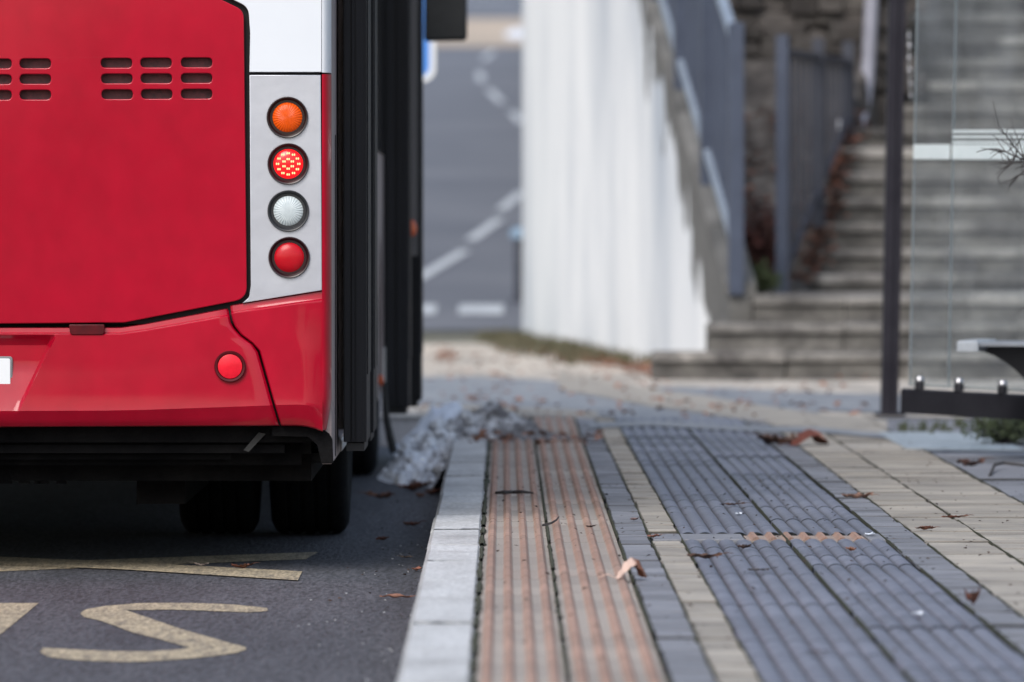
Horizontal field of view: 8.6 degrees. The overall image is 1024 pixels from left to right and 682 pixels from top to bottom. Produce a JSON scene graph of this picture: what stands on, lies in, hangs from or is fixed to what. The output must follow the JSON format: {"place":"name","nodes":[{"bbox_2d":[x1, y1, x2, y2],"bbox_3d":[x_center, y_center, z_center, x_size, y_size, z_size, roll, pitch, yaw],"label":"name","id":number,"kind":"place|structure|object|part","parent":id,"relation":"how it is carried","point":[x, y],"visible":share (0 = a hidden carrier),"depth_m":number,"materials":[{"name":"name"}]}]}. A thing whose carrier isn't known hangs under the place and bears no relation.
{"place":"outdoors","nodes":[
{"label":"outdoors","id":0,"kind":"place"},
{"bbox_2d":[0,392,442,681],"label":"road","id":1,"kind":"structure","parent":0,"point":[86,520],"depth_m":20.89,"materials":[{"name":"grey asphalt"}]},
{"bbox_2d":[0,603,37,633],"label":"road letter","id":2,"kind":"object","parent":1,"relation":"on","point":[11,614],"visible":1,"depth_m":19.52,"materials":[{"name":"yellow paint"}]},
{"bbox_2d":[40,603,267,661],"bbox_3d":[-0.964,0.791,18.687,0.536,0.001,2.680,0,1,0],"label":"road letter","id":3,"kind":"object","parent":1,"relation":"on","point":[198,645],"visible":1,"depth_m":18.44,"materials":[{"name":"yellow paint"}]},
{"bbox_2d":[0,552,316,579],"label":"road line","id":4,"kind":"object","parent":1,"relation":"on","point":[164,564],"visible":1,"depth_m":22.22,"materials":[{"name":"yellow paint"}]},
{"bbox_2d":[231,562,258,567],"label":"fallen leaf","id":5,"kind":"object","parent":4,"relation":"on","point":[244,565],"visible":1,"depth_m":21.97,"materials":[{"name":"brown plant"}]},
{"bbox_2d":[0,0,466,532],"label":"city bus","id":6,"kind":"object","parent":1,"relation":"on","point":[211,265],"visible":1,"depth_m":21.59,"materials":[{"name":"red paint"}]},
{"bbox_3d":[-0.511,-0.710,22.583,0.079,2.130,0.614,0,1,0],"label":"door","id":7,"kind":"part","parent":6,"relation":"part of","materials":[{"name":"black metal"}]},
{"bbox_3d":[-0.525,-0.728,23.904,0.098,2.140,0.612,0,1,0],"label":"door","id":8,"kind":"part","parent":6,"relation":"part of","materials":[{"name":"black rubber"}]},
{"bbox_3d":[-0.577,-1.404,28.779,0.006,1.200,1.400,0,1,0],"label":"side window","id":9,"kind":"part","parent":6,"relation":"part of","materials":[{"name":"black glass"}]},
{"bbox_3d":[-0.579,-1.430,30.274,0.006,1.200,1.490,0,1,0],"label":"side window","id":10,"kind":"part","parent":6,"relation":"part of","materials":[{"name":"black glass"}]},
{"bbox_3d":[-0.523,-0.800,31.283,0.116,2.255,0.615,0,1,0],"label":"door","id":11,"kind":"part","parent":6,"relation":"part of","materials":[{"name":"black glass"}]},
{"bbox_3d":[-0.511,-0.820,32.294,0.178,2.250,0.592,0,1,0],"label":"door","id":12,"kind":"part","parent":6,"relation":"part of","materials":[{"name":"black rubber"}]},
{"bbox_2d":[298,507,427,680],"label":"gutter grit","id":13,"kind":"object","parent":1,"relation":"on","point":[384,600],"visible":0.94,"depth_m":20.15,"materials":[{"name":"gravel"}]},
{"bbox_2d":[357,490,394,498],"bbox_3d":[-0.548,0.618,27.503,0.157,0.033,0.045,0,1,10],"label":"fallen leaf","id":14,"kind":"object","parent":1,"relation":"on","point":[381,495],"visible":1,"depth_m":27.49,"materials":[{"name":"brown plant"}]},
{"bbox_2d":[375,536,390,539],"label":"fallen leaf","id":15,"kind":"object","parent":1,"relation":"on","point":[381,538],"visible":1,"depth_m":23.90,"materials":[{"name":"brown plant"}]},
{"bbox_2d":[380,593,415,597],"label":"fallen leaf","id":16,"kind":"object","parent":1,"relation":"on","point":[396,595],"visible":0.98,"depth_m":20.24,"materials":[{"name":"brown plant"}]},
{"bbox_2d":[403,521,421,525],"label":"fallen leaf","id":17,"kind":"object","parent":1,"relation":"on","point":[411,523],"visible":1,"depth_m":25.04,"materials":[{"name":"brown plant"}]},
{"bbox_2d":[398,481,431,490],"bbox_3d":[-0.400,0.601,28.287,0.154,0.041,0.068,0,1,-20],"label":"fallen leaf","id":18,"kind":"object","parent":1,"relation":"on","point":[414,486],"visible":1,"depth_m":28.27,"materials":[{"name":"brown plant"}]},
{"bbox_2d":[414,493,424,497],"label":"fallen leaf","id":19,"kind":"object","parent":1,"relation":"on","point":[420,495],"visible":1,"depth_m":27.60,"materials":[{"name":"brown plant"}]},
{"bbox_2d":[408,479,433,486],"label":"fallen leaf","id":20,"kind":"object","parent":1,"relation":"on","point":[425,485],"visible":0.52,"depth_m":28.72,"materials":[{"name":"brown plant"}]},
{"bbox_2d":[394,401,462,454],"bbox_3d":[-0.327,0.436,33.212,0.480,0.285,1.600,0,1,0],"label":"snow heap","id":21,"kind":"object","parent":1,"relation":"on","point":[446,412],"visible":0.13,"depth_m":33.07,"materials":[{"name":"white snow"}]},
{"bbox_2d":[424,487,440,494],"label":"fallen leaf","id":22,"kind":"object","parent":1,"relation":"on","point":[431,492],"visible":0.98,"depth_m":27.84,"materials":[{"name":"brown plant"}]},
{"bbox_2d":[377,400,594,489],"bbox_3d":[-0.074,0.452,30.163,1.040,0.340,4.300,0,1,0],"label":"snow heap","id":23,"kind":"object","parent":1,"relation":"on","point":[428,457],"visible":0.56,"depth_m":30.36,"materials":[{"name":"white snow"}]},
{"bbox_2d":[391,404,585,470],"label":"fallen leaves","id":24,"kind":"object","parent":23,"relation":"on","point":[482,428],"visible":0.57,"depth_m":30.59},
{"bbox_2d":[326,421,1023,663],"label":"leaf crumbs","id":25,"kind":"object","parent":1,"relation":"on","point":[894,650],"visible":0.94,"depth_m":21.64,"materials":[{"name":"brown plant"}]},
{"bbox_2d":[380,417,422,445],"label":"pavement","id":26,"kind":"structure","parent":0,"point":[403,427],"depth_m":34.03,"materials":[{"name":"grey concrete"}]},
{"bbox_2d":[423,47,521,330],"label":"hill road","id":27,"kind":"structure","parent":0,"point":[472,154],"depth_m":89.16,"materials":[{"name":"grey asphalt"}]},
{"bbox_2d":[423,0,521,313],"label":"road centre line","id":28,"kind":"object","parent":27,"relation":"on","point":[484,309],"visible":0.77,"depth_m":73.20,"materials":[{"name":"white paint"}]},
{"bbox_2d":[510,227,521,301],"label":"bollard","id":29,"kind":"object","parent":27,"relation":"on","point":[516,234],"visible":0.63,"depth_m":65.43,"materials":[{"name":"metal"}]},
{"bbox_2d":[423,331,521,343],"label":"verge","id":30,"kind":"structure","parent":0,"point":[445,336],"depth_m":57.23,"materials":[{"name":"soil"}]},
{"bbox_2d":[467,327,651,366],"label":"verge grass","id":31,"kind":"structure","parent":30,"relation":"on","point":[514,340],"depth_m":50.34,"materials":[{"name":"green plant"}]},
{"bbox_2d":[435,18,521,46],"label":"hill verge","id":32,"kind":"structure","parent":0,"point":[486,32],"depth_m":160.96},
{"bbox_2d":[504,28,521,37],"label":"snow patch","id":33,"kind":"object","parent":32,"relation":"on","point":[515,33],"visible":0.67,"depth_m":159.04,"materials":[{"name":"white snow"}]},
{"bbox_2d":[467,0,521,17],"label":"road","id":34,"kind":"structure","parent":0,"point":[495,9],"depth_m":187.01,"materials":[{"name":"grey asphalt"}]},
{"bbox_2d":[474,416,665,681],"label":"pavement","id":35,"kind":"structure","parent":0,"point":[567,676],"depth_m":17.92,"materials":[{"name":"concrete"}]},
{"bbox_2d":[397,440,486,681],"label":"kerb","id":36,"kind":"structure","parent":35,"relation":"on","point":[438,646],"depth_m":18.35,"materials":[{"name":"concrete"}]},
{"bbox_2d":[418,461,485,621],"bbox_3d":[-0.172,0.617,20.015,0.152,0.001,16.019,0,1,0],"label":"kerb mortar","id":37,"kind":"object","parent":36,"relation":"on","point":[461,535],"visible":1,"depth_m":21.02,"materials":[{"name":"grey concrete"}]},
{"bbox_2d":[470,439,490,681],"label":"moss","id":38,"kind":"object","parent":36,"relation":"on","point":[476,633],"visible":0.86,"depth_m":18.66,"materials":[{"name":"plant"}]},
{"bbox_2d":[495,490,533,493],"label":"twig","id":39,"kind":"object","parent":35,"relation":"on","point":[513,492],"visible":1,"depth_m":24.13,"materials":[{"name":"brown wood"}]},
{"bbox_2d":[542,516,558,525],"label":"twig","id":40,"kind":"object","parent":35,"relation":"on","point":[552,522],"visible":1,"depth_m":21.62,"materials":[{"name":"brown wood"}]},
{"bbox_2d":[532,420,569,676],"bbox_3d":[0.113,0.601,21.164,0.019,0.013,24.300,0,1,0],"label":"moss","id":41,"kind":"object","parent":35,"relation":"on","point":[561,632],"visible":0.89,"depth_m":18.69,"materials":[{"name":"green plant"}]},
{"bbox_2d":[598,557,646,578],"bbox_3d":[0.312,0.614,18.481,0.131,0.057,0.092,-1,1,-39],"label":"fallen leaf","id":42,"kind":"object","parent":35,"relation":"on","point":[630,562],"visible":1,"depth_m":18.47,"materials":[{"name":"beige plant"}]},
{"bbox_2d":[575,420,670,681],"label":"moss","id":43,"kind":"object","parent":35,"relation":"on","point":[647,621],"visible":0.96,"depth_m":18.73,"materials":[{"name":"green plant"}]},
{"bbox_2d":[576,418,715,681],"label":"grey paving strip","id":44,"kind":"object","parent":35,"relation":"on","point":[675,649],"visible":0.84,"depth_m":18.37,"materials":[{"name":"concrete"}]},
{"bbox_2d":[595,420,715,677],"bbox_3d":[0.424,0.599,21.254,0.014,0.014,24.120,0,1,0],"label":"moss","id":45,"kind":"object","parent":35,"relation":"on","point":[696,640],"visible":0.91,"depth_m":19.10,"materials":[{"name":"green plant"}]},
{"bbox_2d":[596,418,759,681],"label":"cream paving strip","id":46,"kind":"object","parent":35,"relation":"on","point":[731,663],"visible":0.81,"depth_m":18.46,"materials":[{"name":"concrete"}]},
{"bbox_2d":[615,420,762,681],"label":"moss","id":47,"kind":"object","parent":35,"relation":"on","point":[739,643],"visible":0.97,"depth_m":19.37,"materials":[{"name":"green plant"}]},
{"bbox_2d":[651,534,743,543],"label":"grey cross slab","id":48,"kind":"structure","parent":35,"relation":"on","point":[734,538],"depth_m":20.94,"materials":[{"name":"concrete"}]},
{"bbox_2d":[743,532,867,543],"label":"peach cross tiles","id":49,"kind":"object","parent":35,"relation":"on","point":[769,537],"visible":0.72,"depth_m":20.98,"materials":[{"name":"concrete"}]},
{"bbox_2d":[615,417,1023,681],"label":"blue grey ribbed paving","id":50,"kind":"structure","parent":35,"relation":"on","point":[814,611],"depth_m":18.50,"materials":[{"name":"concrete"}]},
{"bbox_2d":[686,552,729,558],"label":"fallen leaf","id":51,"kind":"object","parent":50,"relation":"on","point":[704,555],"visible":1,"depth_m":19.56,"materials":[{"name":"brown plant"}]},
{"bbox_2d":[723,502,747,504],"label":"fallen leaf","id":52,"kind":"object","parent":50,"relation":"on","point":[734,503],"visible":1,"depth_m":23.25,"materials":[{"name":"plant"}]},
{"bbox_2d":[589,420,886,437],"bbox_3d":[1.087,0.410,31.752,0.960,0.001,2.810,-1,1,-35],"label":"grey border","id":53,"kind":"object","parent":50,"relation":"on","point":[736,427],"visible":0.93,"depth_m":32.02,"materials":[{"name":"grey concrete"}]},
{"bbox_2d":[737,543,751,547],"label":"fallen leaf","id":54,"kind":"object","parent":50,"relation":"on","point":[744,546],"visible":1,"depth_m":20.17,"materials":[{"name":"brown plant"}]},
{"bbox_2d":[681,420,913,681],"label":"moss","id":55,"kind":"object","parent":50,"relation":"on","point":[881,647],"visible":0.99,"depth_m":18.77,"materials":[{"name":"green plant"}]},
{"bbox_2d":[806,649,830,652],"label":"fallen leaf","id":56,"kind":"object","parent":50,"relation":"on","point":[817,651],"visible":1,"depth_m":15.29,"materials":[{"name":"grey plant"}]},
{"bbox_2d":[863,534,885,541],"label":"grey cross slab","id":57,"kind":"structure","parent":35,"relation":"on","point":[870,537],"depth_m":21.00,"materials":[{"name":"concrete"}]},
{"bbox_2d":[741,418,1023,652],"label":"grey paving strip","id":58,"kind":"object","parent":35,"relation":"on","point":[988,607],"visible":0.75,"depth_m":20.15,"materials":[{"name":"concrete"}]},
{"bbox_2d":[746,432,795,444],"bbox_3d":[1.121,0.420,29.524,0.222,0.058,0.076,0,1,10],"label":"fallen leaf","id":59,"kind":"object","parent":58,"relation":"on","point":[767,438],"visible":1,"depth_m":29.52,"materials":[{"name":"brown plant"}]},
{"bbox_2d":[842,492,879,497],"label":"fallen leaf","id":60,"kind":"object","parent":58,"relation":"on","point":[858,495],"visible":1,"depth_m":23.82,"materials":[{"name":"brown plant"}]},
{"bbox_2d":[964,587,980,604],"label":"fallen leaf","id":61,"kind":"object","parent":58,"relation":"on","point":[973,596],"visible":1,"depth_m":17.17,"materials":[{"name":"brown plant"}]},
{"bbox_2d":[743,420,1023,656],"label":"moss","id":62,"kind":"object","parent":35,"relation":"on","point":[971,611],"visible":0.91,"depth_m":18.81,"materials":[{"name":"green plant"}]},
{"bbox_2d":[764,418,1023,615],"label":"cream paving strip","id":63,"kind":"object","parent":35,"relation":"on","point":[911,510],"visible":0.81,"depth_m":21.89,"materials":[{"name":"concrete"}]},
{"bbox_2d":[779,429,828,444],"bbox_3d":[1.286,0.414,29.517,0.186,0.071,0.209,1,1,31],"label":"fallen leaf","id":64,"kind":"object","parent":63,"relation":"on","point":[817,437],"visible":1,"depth_m":29.48,"materials":[{"name":"brown plant"}]},
{"bbox_2d":[915,525,937,529],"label":"fallen leaf","id":65,"kind":"object","parent":63,"relation":"on","point":[926,527],"visible":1,"depth_m":21.39,"materials":[{"name":"plant"}]},
{"bbox_2d":[765,420,1023,617],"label":"moss","id":66,"kind":"object","parent":35,"relation":"on","point":[972,578],"visible":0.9,"depth_m":20.14,"materials":[{"name":"plant"}]},
{"bbox_2d":[806,420,1023,565],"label":"moss","id":67,"kind":"object","parent":35,"relation":"on","point":[981,536],"visible":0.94,"depth_m":23.11,"materials":[{"name":"plant"}]},
{"bbox_2d":[825,423,1023,561],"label":"cream paving strip","id":68,"kind":"object","parent":35,"relation":"on","point":[979,501],"visible":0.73,"depth_m":24.74,"materials":[{"name":"concrete"}]},
{"bbox_2d":[941,514,970,517],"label":"fallen leaf","id":69,"kind":"object","parent":68,"relation":"on","point":[951,516],"visible":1,"depth_m":22.25,"materials":[{"name":"plant"}]},
{"bbox_2d":[870,420,1023,504],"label":"moss","id":70,"kind":"object","parent":35,"relation":"on","point":[974,477],"visible":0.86,"depth_m":26.09,"materials":[{"name":"green plant"}]},
{"bbox_2d":[874,0,1023,419],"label":"bus shelter","id":71,"kind":"object","parent":35,"relation":"on","point":[1001,403],"visible":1,"depth_m":34.13,"materials":[{"name":"clear glass"}]},
{"bbox_2d":[957,339,1023,377],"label":"shelter bench","id":72,"kind":"object","parent":71,"relation":"attached to","point":[1011,353],"visible":1,"depth_m":27.52,"materials":[{"name":"grey metal"}]},
{"bbox_2d":[878,432,1021,449],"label":"pale slab","id":73,"kind":"structure","parent":35,"relation":"on","point":[937,440],"depth_m":29.92,"materials":[{"name":"grey concrete"}]},
{"bbox_2d":[960,417,1023,444],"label":"weed clump","id":74,"kind":"object","parent":73,"relation":"on","point":[1006,431],"visible":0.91,"depth_m":29.59,"materials":[{"name":"green plant"}]},
{"bbox_2d":[881,419,1023,502],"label":"grey paving strip","id":75,"kind":"object","parent":35,"relation":"on","point":[1010,483],"visible":0.42,"depth_m":27.89,"materials":[{"name":"concrete"}]},
{"bbox_2d":[897,416,1000,433],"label":"joint weeds","id":76,"kind":"object","parent":75,"relation":"on","point":[958,423],"visible":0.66,"depth_m":31.66,"materials":[{"name":"green plant"}]},
{"bbox_2d":[956,457,994,465],"bbox_3d":[1.827,0.476,26.944,0.182,0.037,0.059,1,1,40],"label":"fallen leaf","id":77,"kind":"object","parent":75,"relation":"on","point":[965,462],"visible":1,"depth_m":26.94,"materials":[{"name":"brown plant"}]},
{"bbox_2d":[976,100,1023,316],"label":"bare shrub","id":78,"kind":"object","parent":75,"relation":"on","point":[1015,155],"visible":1,"depth_m":24.62,"materials":[{"name":"brown plant"}]},
{"bbox_2d":[988,462,1023,476],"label":"twig","id":79,"kind":"object","parent":75,"relation":"on","point":[1000,463],"visible":1,"depth_m":26.53,"materials":[{"name":"brown plant"}]},
{"bbox_2d":[418,376,818,425],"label":"path","id":80,"kind":"structure","parent":0,"point":[435,387],"depth_m":37.75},
{"bbox_2d":[380,343,1023,416],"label":"forecourt","id":81,"kind":"structure","parent":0,"point":[542,369],"depth_m":43.00,"materials":[{"name":"beige concrete"}]},
{"bbox_2d":[423,0,434,80],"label":"bus stop sign","id":82,"kind":"object","parent":81,"relation":"on","point":[428,60],"visible":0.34,"depth_m":46.96,"materials":[{"name":"metal"}]},
{"bbox_2d":[440,406,596,418],"bbox_3d":[0.032,0.363,34.616,0.812,0.001,2.312,0,1,0],"label":"cream edging","id":83,"kind":"object","parent":81,"relation":"on","point":[551,412],"visible":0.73,"depth_m":34.65,"materials":[{"name":"concrete"}]},
{"bbox_2d":[522,0,755,358],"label":"retaining wall","id":84,"kind":"structure","parent":81,"relation":"on","point":[624,241],"depth_m":49.95,"materials":[{"name":"concrete"}]},
{"bbox_2d":[650,0,743,294],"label":"stair railing","id":85,"kind":"object","parent":84,"relation":"on","point":[706,37],"visible":1,"depth_m":43.85,"materials":[{"name":"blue metal"}]},
{"bbox_2d":[417,345,868,444],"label":"leaf litter","id":86,"kind":"object","parent":81,"relation":"on","point":[643,369],"visible":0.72,"depth_m":38.04,"materials":[{"name":"brown plant"}]},
{"bbox_2d":[559,372,886,431],"bbox_3d":[0.894,0.317,37.255,0.725,0.001,13.231,0,1,-8],"label":"cream edging","id":87,"kind":"object","parent":81,"relation":"on","point":[701,403],"visible":1,"depth_m":35.77,"materials":[{"name":"concrete"}]},
{"bbox_2d":[651,0,1023,379],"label":"stone staircase","id":88,"kind":"structure","parent":81,"relation":"on","point":[828,326],"depth_m":45.48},
{"bbox_2d":[750,258,788,293],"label":"plant","id":89,"kind":"object","parent":88,"relation":"on","point":[761,273],"visible":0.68,"depth_m":43.42,"materials":[{"name":"green plant"}]},
{"bbox_2d":[776,35,854,292],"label":"stair fence","id":90,"kind":"object","parent":88,"relation":"on","point":[821,162],"visible":0.98,"depth_m":45.02,"materials":[{"name":"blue metal"}]},
{"bbox_2d":[528,417,970,419],"bbox_3d":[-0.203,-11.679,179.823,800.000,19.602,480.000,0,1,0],"label":"ground","id":91,"kind":"structure","parent":0,"point":[531,418],"depth_m":44.25,"materials":[{"name":"grey concrete"}]},
{"bbox_2d":[657,387,900,411],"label":"path","id":92,"kind":"structure","parent":0,"point":[850,402],"depth_m":37.50,"materials":[{"name":"grey concrete"}]},
{"bbox_2d":[734,0,886,291],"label":"bank","id":93,"kind":"structure","parent":0,"point":[759,81],"depth_m":47.04,"materials":[{"name":"stone"}]},
{"bbox_2d":[744,190,792,272],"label":"russet shrub","id":94,"kind":"object","parent":93,"relation":"on","point":[758,248],"visible":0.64,"depth_m":44.73,"materials":[{"name":"brown plant"}]},
{"bbox_2d":[728,0,928,127],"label":"rubble wall","id":95,"kind":"structure","parent":93,"relation":"on","point":[843,20],"depth_m":48.05,"materials":[{"name":"stone"}]},
{"bbox_2d":[737,1,929,283],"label":"dead leaves","id":96,"kind":"object","parent":93,"relation":"on","point":[835,181],"visible":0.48,"depth_m":46.11,"materials":[{"name":"brown plant"}]},
{"bbox_2d":[861,0,877,127],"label":"drainpipe","id":97,"kind":"object","parent":93,"relation":"attached to","point":[869,38],"visible":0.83,"depth_m":47.85,"materials":[{"name":"white metal"}]}
]}

